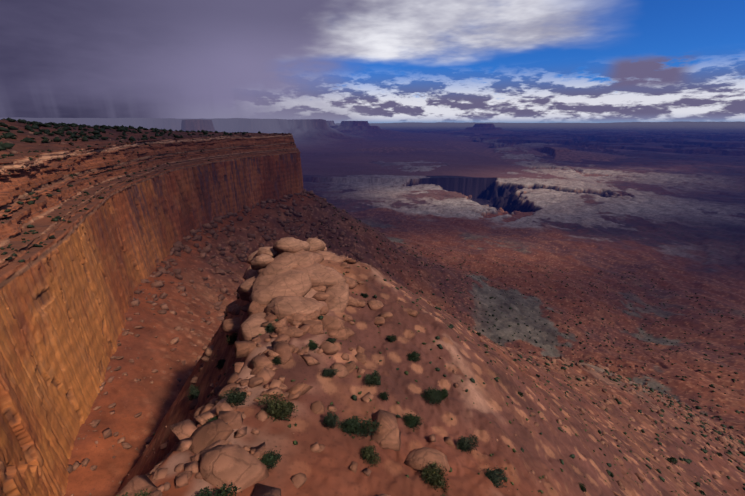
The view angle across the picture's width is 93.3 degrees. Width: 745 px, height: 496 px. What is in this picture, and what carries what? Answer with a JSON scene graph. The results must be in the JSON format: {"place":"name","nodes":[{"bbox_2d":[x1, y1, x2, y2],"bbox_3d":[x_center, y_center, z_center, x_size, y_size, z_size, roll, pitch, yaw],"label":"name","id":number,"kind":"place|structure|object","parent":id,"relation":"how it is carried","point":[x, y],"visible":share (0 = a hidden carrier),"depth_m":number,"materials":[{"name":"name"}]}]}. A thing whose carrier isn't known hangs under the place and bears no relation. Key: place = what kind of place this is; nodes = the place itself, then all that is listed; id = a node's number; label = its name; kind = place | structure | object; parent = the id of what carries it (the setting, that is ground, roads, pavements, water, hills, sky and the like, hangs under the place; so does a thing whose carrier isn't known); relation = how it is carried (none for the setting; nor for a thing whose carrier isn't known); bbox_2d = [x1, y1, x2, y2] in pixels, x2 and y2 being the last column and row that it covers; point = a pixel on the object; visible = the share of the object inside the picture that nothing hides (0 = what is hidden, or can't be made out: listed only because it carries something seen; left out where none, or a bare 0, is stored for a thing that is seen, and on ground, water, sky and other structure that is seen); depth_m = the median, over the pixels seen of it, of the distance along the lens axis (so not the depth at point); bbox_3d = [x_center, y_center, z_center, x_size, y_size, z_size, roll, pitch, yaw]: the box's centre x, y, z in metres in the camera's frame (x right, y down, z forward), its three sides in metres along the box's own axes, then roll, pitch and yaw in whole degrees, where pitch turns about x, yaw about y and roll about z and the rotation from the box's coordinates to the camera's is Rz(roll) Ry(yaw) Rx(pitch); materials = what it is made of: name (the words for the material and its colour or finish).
{"place":"outdoors","nodes":[
{"label":"outdoors","id":0,"kind":"place"},
{"bbox_2d":[0,132,303,495],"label":"mesa cliff","id":1,"kind":"structure","parent":0,"point":[66,297],"depth_m":171.66,"materials":[{"name":"brown stone"}]},
{"bbox_2d":[0,132,295,262],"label":"ledge shrubs","id":2,"kind":"object","parent":1,"relation":"on","point":[32,226],"visible":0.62,"depth_m":183.48,"materials":[{"name":"green plant"}]},
{"bbox_2d":[0,117,744,495],"bbox_3d":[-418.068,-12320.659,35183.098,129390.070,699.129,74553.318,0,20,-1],"label":"ground","id":3,"kind":"structure","parent":0,"point":[662,205],"depth_m":533.31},
{"bbox_2d":[0,117,273,153],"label":"mesa shrubs","id":4,"kind":"object","parent":3,"relation":"on","point":[60,131],"visible":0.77,"depth_m":350.41,"materials":[{"name":"green plant"}]},
{"bbox_2d":[116,251,453,495],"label":"boulders","id":5,"kind":"object","parent":3,"relation":"on","point":[220,457],"visible":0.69,"depth_m":49.76,"materials":[{"name":"brown stone"}]},
{"bbox_2d":[221,237,359,357],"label":"outcrop boulders","id":6,"kind":"object","parent":3,"relation":"on","point":[282,277],"visible":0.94,"depth_m":89.02,"materials":[{"name":"brown stone"}]},
{"bbox_2d":[67,256,570,495],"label":"talus rocks","id":7,"kind":"object","parent":3,"relation":"on","point":[106,432],"visible":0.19,"depth_m":137.04,"materials":[{"name":"brown stone"}]},
{"bbox_2d":[117,293,613,495],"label":"shrubs","id":8,"kind":"object","parent":3,"relation":"on","point":[277,409],"visible":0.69,"depth_m":52.35,"materials":[{"name":"green plant"}]},
{"bbox_2d":[131,189,609,371],"bbox_3d":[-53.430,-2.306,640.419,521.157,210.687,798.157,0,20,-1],"label":"talus rocks","id":9,"kind":"object","parent":3,"relation":"on","point":[177,247],"visible":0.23,"depth_m":407.81,"materials":[{"name":"brown stone"}]},
{"bbox_2d":[81,262,744,495],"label":"slope rocks","id":10,"kind":"object","parent":3,"relation":"on","point":[242,432],"visible":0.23,"depth_m":188.53,"materials":[{"name":"brown stone"}]},
{"bbox_2d":[153,207,744,494],"bbox_3d":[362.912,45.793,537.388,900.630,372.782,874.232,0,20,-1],"label":"slope shrubs","id":11,"kind":"object","parent":3,"relation":"on","point":[451,326],"visible":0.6,"depth_m":359.56,"materials":[{"name":"green plant"}]},
{"bbox_2d":[176,266,722,494],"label":"tufts","id":12,"kind":"object","parent":3,"relation":"on","point":[295,442],"visible":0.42,"depth_m":85.85,"materials":[{"name":"green plant"}]},
{"bbox_2d":[476,333,733,495],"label":"shrubs","id":13,"kind":"object","parent":3,"relation":"on","point":[672,460],"visible":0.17,"depth_m":146.26,"materials":[{"name":"green plant"}]},
{"bbox_2d":[0,0,744,123],"label":"sky","id":14,"kind":"structure","parent":0,"point":[372,61],"materials":[{"name":"grey"}]}
]}

